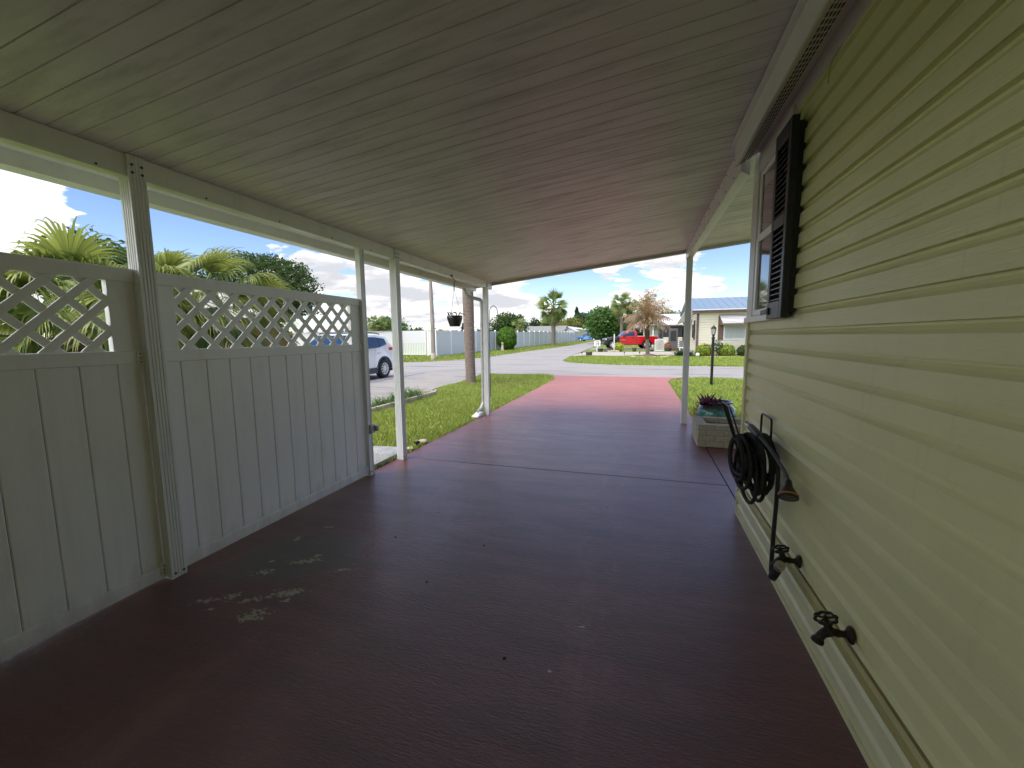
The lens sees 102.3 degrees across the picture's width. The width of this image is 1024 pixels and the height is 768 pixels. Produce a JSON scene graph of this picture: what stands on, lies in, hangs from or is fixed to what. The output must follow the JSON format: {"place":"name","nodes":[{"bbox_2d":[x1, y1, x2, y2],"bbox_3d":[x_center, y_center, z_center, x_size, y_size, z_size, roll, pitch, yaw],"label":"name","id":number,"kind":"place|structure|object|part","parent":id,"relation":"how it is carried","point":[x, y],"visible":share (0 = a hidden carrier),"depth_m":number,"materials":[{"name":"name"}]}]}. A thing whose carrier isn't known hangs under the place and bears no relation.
{"place":"outdoors","nodes":[
{"label":"outdoors","id":0,"kind":"place"},
{"bbox_2d":[0,169,749,341],"label":"sky","id":1,"kind":"structure","parent":0,"point":[719,272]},
{"bbox_2d":[370,372,480,403],"bbox_3d":[-27.983,-0.516,19.582,54.900,0.001,9.520,1,7,17],"label":"parking area","id":2,"kind":"object","parent":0,"point":[425,381],"visible":0.14,"depth_m":13.41,"materials":[{"name":"concrete"}]},
{"bbox_2d":[310,332,392,377],"bbox_3d":[-5.742,-0.913,13.824,1.980,1.623,4.020,1,7,17],"label":"parked suv","id":3,"kind":"object","parent":2,"relation":"on","point":[380,349],"visible":0.23,"depth_m":14.52,"materials":[{"name":"white paint"}]},
{"bbox_3d":[-4.834,-1.420,14.228,0.122,0.400,0.760,1,7,17],"label":"side window","id":4,"kind":"part","parent":3,"relation":"part of","materials":[{"name":"blue glass"}]},
{"bbox_3d":[-4.663,-1.499,14.782,0.105,0.330,0.470,1,7,17],"label":"quarter window","id":5,"kind":"part","parent":3,"relation":"part of","materials":[{"name":"blue glass"}]},
{"bbox_2d":[0,375,868,767],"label":"driveway","id":6,"kind":"structure","parent":0,"point":[642,621],"depth_m":1.96,"materials":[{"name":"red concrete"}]},
{"bbox_2d":[0,0,798,579],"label":"carport","id":7,"kind":"object","parent":6,"relation":"on","point":[476,144],"visible":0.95,"depth_m":2.19,"materials":[{"name":"white metal"}]},
{"bbox_2d":[0,252,166,660],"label":"privacy panel","id":8,"kind":"object","parent":7,"relation":"attached to","point":[80,538],"visible":1,"depth_m":2.02,"materials":[{"name":"white plastic"}]},
{"bbox_2d":[156,272,368,565],"bbox_3d":[-1.776,0.149,3.286,0.060,1.778,1.808,1,7,17],"label":"privacy panel","id":9,"kind":"object","parent":7,"relation":"attached to","point":[273,432],"visible":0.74,"depth_m":2.99,"materials":[{"name":"white plastic"}]},
{"bbox_2d":[447,274,464,326],"bbox_3d":[-0.832,-1.198,5.919,0.226,0.736,0.236,3,7,27],"label":"hanging basket","id":10,"kind":"object","parent":7,"relation":"hanging from","point":[454,320],"visible":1,"depth_m":5.88,"materials":[{"name":"plastic"}]},
{"bbox_2d":[372,373,554,469],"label":"grass","id":11,"kind":"structure","parent":0,"point":[447,409],"depth_m":8.10,"materials":[{"name":"green plant"}]},
{"bbox_2d":[403,342,585,361],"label":"grass","id":12,"kind":"structure","parent":0,"point":[517,349],"depth_m":33.55,"materials":[{"name":"green plant"}]},
{"bbox_2d":[390,341,743,377],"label":"road","id":13,"kind":"structure","parent":0,"point":[550,361],"depth_m":18.53,"materials":[{"name":"grey asphalt"}]},
{"bbox_2d":[577,333,598,340],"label":"car","id":14,"kind":"object","parent":13,"relation":"on","point":[584,336],"visible":0.69,"depth_m":86.16,"materials":[{"name":"blue paint"}]},
{"bbox_2d":[403,340,741,452],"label":"ground","id":15,"kind":"structure","parent":0,"point":[624,346],"depth_m":34.11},
{"bbox_2d":[12,225,128,327],"bbox_3d":[-19.638,-3.998,19.816,5.623,6.948,6.105,-4,7,-24],"label":"palm tree","id":16,"kind":"object","parent":15,"relation":"on","point":[123,264],"visible":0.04,"depth_m":18.84,"materials":[{"name":"green plant"}]},
{"bbox_2d":[0,216,233,353],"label":"fan palm","id":17,"kind":"object","parent":15,"relation":"on","point":[64,245],"visible":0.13,"depth_m":5.44,"materials":[{"name":"green plant"}]},
{"bbox_2d":[46,245,300,348],"bbox_3d":[-6.154,-0.979,7.866,3.876,3.410,3.955,1,7,17],"label":"fan palm","id":18,"kind":"object","parent":15,"relation":"on","point":[210,262],"visible":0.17,"depth_m":7.36,"materials":[{"name":"green plant"}]},
{"bbox_2d":[181,266,206,278],"bbox_3d":[-19.169,-3.978,23.003,5.236,6.164,5.216,1,7,17],"label":"leafy tree","id":19,"kind":"object","parent":15,"relation":"on","point":[200,273],"depth_m":23.66,"materials":[{"name":"green plant"}]},
{"bbox_2d":[191,290,257,347],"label":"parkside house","id":20,"kind":"structure","parent":15,"relation":"on","point":[220,296],"depth_m":19.33,"materials":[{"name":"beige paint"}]},
{"bbox_2d":[198,250,324,321],"bbox_3d":[-16.880,-5.221,28.222,8.929,7.340,8.646,1,7,17],"label":"oak tree","id":21,"kind":"object","parent":15,"relation":"on","point":[288,273],"visible":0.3,"depth_m":27.06,"materials":[{"name":"green plant"}]},
{"bbox_2d":[287,331,391,345],"bbox_3d":[-22.965,-3.501,36.607,30.250,2.030,0.125,1,7,17],"label":"slatted fence","id":22,"kind":"object","parent":15,"relation":"on","point":[387,335],"visible":0.01,"depth_m":32.82,"materials":[{"name":"white plastic"}]},
{"bbox_2d":[367,314,385,330],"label":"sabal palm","id":23,"kind":"object","parent":15,"relation":"on","point":[372,327],"visible":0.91,"depth_m":63.36,"materials":[{"name":"green plant"}]},
{"bbox_2d":[375,315,390,330],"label":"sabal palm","id":24,"kind":"object","parent":15,"relation":"on","point":[388,328],"visible":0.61,"depth_m":64.17,"materials":[{"name":"green plant"}]},
{"bbox_2d":[373,446,396,468],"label":"step slab","id":25,"kind":"structure","parent":15,"relation":"on","point":[384,450],"depth_m":4.87,"materials":[{"name":"white concrete"}]},
{"bbox_2d":[368,316,412,330],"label":"bushy tree","id":26,"kind":"object","parent":15,"relation":"on","point":[404,326],"visible":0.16,"depth_m":67.40,"materials":[{"name":"green plant"}]},
{"bbox_2d":[291,327,496,332],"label":"treeline","id":27,"kind":"object","parent":15,"relation":"on","point":[415,329],"depth_m":168.41,"materials":[{"name":"green plant"}]},
{"bbox_2d":[371,390,437,411],"bbox_3d":[-2.723,0.441,8.382,0.532,0.155,4.167,1,7,17],"label":"bed border","id":28,"kind":"object","parent":15,"relation":"on","point":[407,400],"visible":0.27,"depth_m":9.08,"materials":[{"name":"concrete"}]},
{"bbox_2d":[402,330,426,354],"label":"vinyl fence","id":29,"kind":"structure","parent":15,"relation":"on","point":[414,342],"depth_m":31.74,"materials":[{"name":"plastic"}]},
{"bbox_2d":[429,281,435,359],"bbox_3d":[-5.226,-5.983,26.163,1.950,9.202,0.331,1,7,17],"label":"utility pole","id":30,"kind":"object","parent":15,"relation":"on","point":[433,348],"visible":0.45,"depth_m":26.26,"materials":[{"name":"concrete"}]},
{"bbox_2d":[462,290,475,383],"bbox_3d":[-1.249,-3.910,12.516,3.371,8.047,3.090,1,7,17],"label":"sabal palm","id":31,"kind":"object","parent":15,"relation":"on","point":[468,325],"visible":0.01,"depth_m":12.68,"materials":[{"name":"brown plant"}]},
{"bbox_2d":[472,412,483,417],"bbox_3d":[-0.614,0.548,7.357,0.130,0.069,0.260,1,7,17],"label":"splash block","id":32,"kind":"object","parent":15,"relation":"on","point":[477,415],"depth_m":7.32,"materials":[{"name":"white paint"}]},
{"bbox_2d":[489,305,499,395],"bbox_3d":[-0.398,-0.688,9.540,0.262,2.229,0.017,1,7,17],"label":"shepherd hook","id":33,"kind":"object","parent":15,"relation":"on","point":[489,342],"visible":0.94,"depth_m":9.52,"materials":[{"name":"black metal"}]},
{"bbox_2d":[427,329,574,355],"bbox_3d":[3.022,-6.224,56.674,1.016,2.444,55.589,2,7,19],"label":"vinyl fence","id":34,"kind":"object","parent":15,"relation":"on","point":[450,342],"visible":0.62,"depth_m":37.88,"materials":[{"name":"white plastic"}]},
{"bbox_2d":[496,326,516,349],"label":"topiary bush","id":35,"kind":"object","parent":15,"relation":"on","point":[506,336],"visible":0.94,"depth_m":41.21,"materials":[{"name":"green plant"}]},
{"bbox_2d":[490,311,530,331],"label":"oak tree","id":36,"kind":"object","parent":15,"relation":"on","point":[504,320],"visible":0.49,"depth_m":72.46,"materials":[{"name":"green plant"}]},
{"bbox_2d":[511,318,524,331],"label":"sabal palm","id":37,"kind":"object","parent":15,"relation":"on","point":[518,328],"visible":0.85,"depth_m":66.80,"materials":[{"name":"green plant"}]},
{"bbox_2d":[530,317,539,325],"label":"tree","id":38,"kind":"object","parent":15,"relation":"on","point":[534,322],"visible":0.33,"depth_m":94.44,"materials":[{"name":"green plant"}]},
{"bbox_2d":[525,326,567,331],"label":"distant house","id":39,"kind":"structure","parent":15,"relation":"on","point":[544,328],"depth_m":87.51,"materials":[{"name":"white paint"}]},
{"bbox_2d":[535,287,569,345],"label":"sabal palm","id":40,"kind":"object","parent":15,"relation":"on","point":[553,316],"visible":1,"depth_m":54.38,"materials":[{"name":"green plant"}]},
{"bbox_2d":[540,319,564,325],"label":"spreading tree","id":41,"kind":"object","parent":15,"relation":"on","point":[561,324],"visible":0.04,"depth_m":119.77,"materials":[{"name":"green plant"}]},
{"bbox_2d":[565,327,579,340],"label":"distant house","id":42,"kind":"structure","parent":15,"relation":"on","point":[570,329],"depth_m":88.78,"materials":[{"name":"white paint"}]},
{"bbox_2d":[560,316,586,328],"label":"spreading tree","id":43,"kind":"object","parent":15,"relation":"on","point":[570,321],"visible":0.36,"depth_m":144.22,"materials":[{"name":"green plant"}]},
{"bbox_2d":[568,326,587,336],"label":"distant house","id":44,"kind":"structure","parent":15,"relation":"on","point":[582,331],"depth_m":106.40,"materials":[{"name":"white metal"}]},
{"bbox_2d":[575,309,591,325],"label":"leafy tree","id":45,"kind":"object","parent":15,"relation":"on","point":[582,314],"visible":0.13,"depth_m":147.28,"materials":[{"name":"green plant"}]},
{"bbox_2d":[594,340,599,351],"bbox_3d":[7.384,-3.261,35.674,0.540,1.040,0.156,1,7,17],"label":"number post","id":46,"kind":"object","parent":15,"relation":"on","point":[597,343],"visible":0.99,"depth_m":35.59,"materials":[{"name":"white paint"}]},
{"bbox_2d":[582,305,624,341],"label":"leafy tree","id":47,"kind":"object","parent":15,"relation":"on","point":[601,322],"visible":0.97,"depth_m":62.53,"materials":[{"name":"green plant"}]},
{"bbox_2d":[615,342,623,351],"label":"croton plant","id":48,"kind":"object","parent":15,"relation":"on","point":[619,347],"visible":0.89,"depth_m":34.22,"materials":[{"name":"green plant"}]},
{"bbox_2d":[607,290,633,332],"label":"sabal palm","id":49,"kind":"object","parent":15,"relation":"on","point":[620,310],"visible":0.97,"depth_m":56.91,"materials":[{"name":"green plant"}]},
{"bbox_2d":[617,301,637,329],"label":"sabal palm","id":50,"kind":"object","parent":15,"relation":"on","point":[626,305],"visible":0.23,"depth_m":58.39,"materials":[{"name":"green plant"}]},
{"bbox_2d":[615,325,643,336],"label":"leafy tree","id":51,"kind":"object","parent":15,"relation":"on","point":[637,331],"visible":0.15,"depth_m":69.59,"materials":[{"name":"green plant"}]},
{"bbox_2d":[623,311,635,329],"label":"sabal palm","id":52,"kind":"object","parent":15,"relation":"on","point":[626,322],"visible":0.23,"depth_m":57.37,"materials":[{"name":"green plant"}]},
{"bbox_2d":[643,324,657,346],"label":"white carport","id":53,"kind":"object","parent":15,"relation":"on","point":[653,333],"visible":0.04,"depth_m":48.67,"materials":[{"name":"paint"}]},
{"bbox_2d":[655,339,665,350],"bbox_3d":[12.448,-3.263,34.624,0.870,1.070,0.060,1,7,17],"label":"lattice screen","id":54,"kind":"object","parent":15,"relation":"on","point":[658,346],"visible":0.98,"depth_m":34.65,"materials":[{"name":"white paint"}]},
{"bbox_2d":[657,314,682,350],"bbox_3d":[14.343,-4.817,37.749,2.110,3.391,4.800,1,7,17],"label":"screen porch","id":55,"kind":"object","parent":15,"relation":"on","point":[673,337],"visible":0.56,"depth_m":36.28,"materials":[{"name":"white metal"}]},
{"bbox_2d":[668,328,677,347],"bbox_3d":[14.160,-3.938,36.229,0.750,1.891,0.065,1,7,17],"label":"door","id":56,"kind":"structure","parent":55,"relation":"in","point":[673,335],"depth_m":36.18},
{"bbox_2d":[660,309,683,330],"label":"leafy tree","id":57,"kind":"object","parent":15,"relation":"on","point":[672,312],"visible":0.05,"depth_m":74.92,"materials":[{"name":"green plant"}]},
{"bbox_2d":[671,349,694,355],"bbox_3d":[11.003,-2.006,26.314,2.381,0.517,2.283,1,7,17],"label":"arching plant","id":58,"kind":"object","parent":15,"relation":"on","point":[679,352],"visible":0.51,"depth_m":26.03,"materials":[{"name":"green plant"}]},
{"bbox_2d":[669,376,742,417],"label":"grass","id":59,"kind":"structure","parent":15,"relation":"on","point":[726,389],"depth_m":10.60,"materials":[{"name":"green plant"}]},
{"bbox_2d":[677,297,747,355],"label":"neighbour house","id":60,"kind":"structure","parent":15,"relation":"on","point":[725,316],"depth_m":26.38,"materials":[{"name":"beige"}]},
{"bbox_2d":[723,325,745,339],"bbox_3d":[14.066,-3.257,26.029,1.300,0.930,0.070,1,7,17],"label":"window","id":61,"kind":"structure","parent":60,"relation":"in","point":[731,332],"depth_m":26.02,"materials":[{"name":"white glass"}]},
{"bbox_2d":[691,416,740,448],"bbox_3d":[2.986,0.631,5.331,1.159,0.285,0.618,1,7,17],"label":"brick planter","id":62,"kind":"object","parent":15,"relation":"on","point":[710,431],"visible":0.38,"depth_m":5.18,"materials":[{"name":"brick"}]},
{"bbox_2d":[710,326,722,384],"bbox_3d":[5.755,-0.809,11.806,0.490,1.835,0.156,1,7,17],"label":"lamp post","id":63,"kind":"object","parent":15,"relation":"on","point":[713,330],"visible":0.96,"depth_m":11.78,"materials":[{"name":"black metal"}]},
{"bbox_2d":[697,399,736,417],"bbox_3d":[2.971,0.470,5.997,0.510,0.456,0.515,1,7,17],"label":"glazed pot","id":64,"kind":"object","parent":15,"relation":"on","point":[716,410],"visible":0.45,"depth_m":5.82,"materials":[{"name":"teal ceramic"}]},
{"bbox_2d":[693,402,699,415],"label":"trailing vine","id":65,"kind":"object","parent":64,"relation":"hanging from","point":[695,413],"visible":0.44,"depth_m":5.98,"materials":[{"name":"green plant"}]},
{"bbox_2d":[696,393,721,405],"bbox_3d":[2.857,0.231,5.923,0.407,0.215,0.397,-2,7,-15],"label":"purple plant","id":66,"kind":"object","parent":64,"relation":"in","point":[707,399],"visible":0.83,"depth_m":5.91,"materials":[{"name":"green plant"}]},
{"bbox_2d":[731,0,1023,767],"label":"house","id":67,"kind":"structure","parent":15,"relation":"on","point":[883,381],"depth_m":1.28,"materials":[{"name":"beige plastic"}]},
{"bbox_2d":[722,401,772,452],"bbox_3d":[1.415,0.257,2.464,0.241,0.305,0.540,10,12,58],"label":"hose hanger","id":68,"kind":"object","parent":67,"relation":"attached to","point":[727,412],"visible":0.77,"depth_m":2.44,"materials":[{"name":"black metal"}]},
{"bbox_2d":[728,432,785,580],"bbox_3d":[1.350,0.629,2.272,0.206,0.656,0.739,1,7,17],"label":"garden hose","id":69,"kind":"object","parent":68,"relation":"hanging from","point":[748,465],"visible":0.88,"depth_m":2.26,"materials":[{"name":"black rubber"}]},
{"bbox_2d":[744,421,798,501],"bbox_3d":[1.363,0.393,2.187,0.086,0.275,0.627,1,7,14],"label":"watering wand","id":70,"kind":"object","parent":69,"relation":"on","point":[787,492],"visible":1,"depth_m":1.99,"materials":[{"name":"grey plastic"}]},
{"bbox_2d":[744,105,798,322],"bbox_3d":[1.636,-0.972,2.627,0.054,1.132,0.852,1,7,17],"label":"window","id":71,"kind":"structure","parent":67,"relation":"in","point":[765,164],"depth_m":2.78,"materials":[{"name":"white plastic"}]},
{"bbox_2d":[769,544,801,567],"bbox_3d":[1.333,0.850,2.015,0.131,0.117,0.082,1,7,17],"label":"water spigot","id":72,"kind":"object","parent":67,"relation":"attached to","point":[782,557],"visible":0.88,"depth_m":2.00,"materials":[{"name":"brown metal"}]},
{"bbox_2d":[810,610,855,645],"bbox_3d":[1.176,0.905,1.517,0.131,0.117,0.082,1,7,17],"label":"water spigot","id":73,"kind":"object","parent":67,"relation":"attached to","point":[823,633],"visible":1,"depth_m":1.51,"materials":[{"name":"brown metal"}]},
{"bbox_2d":[827,47,838,83],"bbox_3d":[1.382,-1.372,1.772,0.008,0.101,0.097,1,7,17],"label":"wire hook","id":74,"kind":"object","parent":67,"relation":"attached to","point":[831,64],"visible":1,"depth_m":1.79,"materials":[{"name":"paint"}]},
{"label":"mulch bed","id":75,"kind":"structure","parent":15,"relation":"on","visible":0},
{"bbox_2d":[695,343,710,355],"bbox_3d":[12.025,-2.096,25.805,1.098,0.927,1.110,1,7,17],"label":"shrub","id":76,"kind":"object","parent":75,"relation":"on","point":[704,347],"visible":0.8,"depth_m":25.55,"materials":[{"name":"green plant"}]},
{"bbox_2d":[714,338,722,355],"bbox_3d":[12.683,-2.206,25.492,0.747,1.287,0.725,-6,8,-40],"label":"rose bush","id":77,"kind":"object","parent":75,"relation":"on","point":[718,344],"visible":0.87,"depth_m":25.40,"materials":[{"name":"green plant"}]},
{"bbox_2d":[715,343,735,355],"bbox_3d":[13.258,-2.079,25.544,1.227,0.928,1.185,1,7,17],"label":"shrub","id":78,"kind":"object","parent":75,"relation":"on","point":[729,350],"visible":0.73,"depth_m":25.27,"materials":[{"name":"green plant"}]},
{"bbox_2d":[736,345,744,355],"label":"shrub","id":79,"kind":"object","parent":75,"relation":"on","point":[740,351],"visible":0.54,"depth_m":25.27,"materials":[{"name":"green plant"}]},
{"bbox_2d":[574,352,673,355],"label":"walkway","id":80,"kind":"structure","parent":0,"point":[622,353],"depth_m":30.78,"materials":[{"name":"concrete"}]},
{"bbox_2d":[589,348,682,349],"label":"truck driveway","id":81,"kind":"structure","parent":0,"point":[623,348],"depth_m":41.00,"materials":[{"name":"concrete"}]},
{"bbox_2d":[601,330,657,348],"bbox_3d":[11.593,-4.400,40.754,5.240,1.800,2.240,0,6,2],"label":"pickup truck","id":82,"kind":"object","parent":81,"relation":"on","point":[631,337],"visible":0.84,"depth_m":39.88,"materials":[{"name":"red paint"}]},
{"bbox_3d":[11.293,-4.877,39.883,1.200,0.470,0.158,0,6,2],"label":"side window","id":83,"kind":"part","parent":82,"relation":"part of","materials":[{"name":"blue glass"}]},
{"bbox_2d":[564,355,743,366],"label":"grass","id":84,"kind":"structure","parent":0,"point":[695,360],"depth_m":22.14,"materials":[{"name":"green plant"}]},
{"bbox_2d":[679,340,683,349],"bbox_3d":[12.828,-2.805,30.960,0.500,0.920,0.620,1,7,17],"label":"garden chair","id":85,"kind":"object","parent":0,"point":[680,343],"visible":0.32,"depth_m":31.15,"materials":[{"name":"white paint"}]},
{"bbox_3d":[8.926,-1.891,26.927,1.256,0.190,1.240,1,7,17],"label":"dirt mound","id":86,"kind":"object","parent":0,"visible":0},
{"bbox_2d":[620,289,673,353],"bbox_3d":[8.821,-4.003,26.969,3.154,4.454,3.108,-4,7,-28],"label":"browning palm","id":87,"kind":"object","parent":86,"relation":"on","point":[647,316],"visible":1,"depth_m":26.58,"materials":[{"name":"brown plant"}]},
{"label":"bed soil","id":88,"kind":"structure","parent":0,"visible":0},
{"bbox_2d":[371,394,393,406],"bbox_3d":[-2.672,0.355,8.434,0.869,0.253,1.071,1,7,17],"label":"liriope clump","id":89,"kind":"object","parent":88,"relation":"on","point":[383,401],"visible":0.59,"depth_m":8.50,"materials":[{"name":"green plant"}]},
{"bbox_2d":[372,391,418,401],"bbox_3d":[-2.482,0.272,8.993,1.019,0.287,1.022,1,7,17],"label":"liriope clump","id":90,"kind":"object","parent":88,"relation":"on","point":[392,398],"visible":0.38,"depth_m":8.94,"materials":[{"name":"green plant"}]},
{"bbox_2d":[404,385,431,398],"bbox_3d":[-2.366,0.194,9.494,1.363,0.327,1.288,1,7,17],"label":"liriope clump","id":91,"kind":"object","parent":88,"relation":"on","point":[412,393],"visible":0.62,"depth_m":9.55,"materials":[{"name":"green plant"}]}
]}

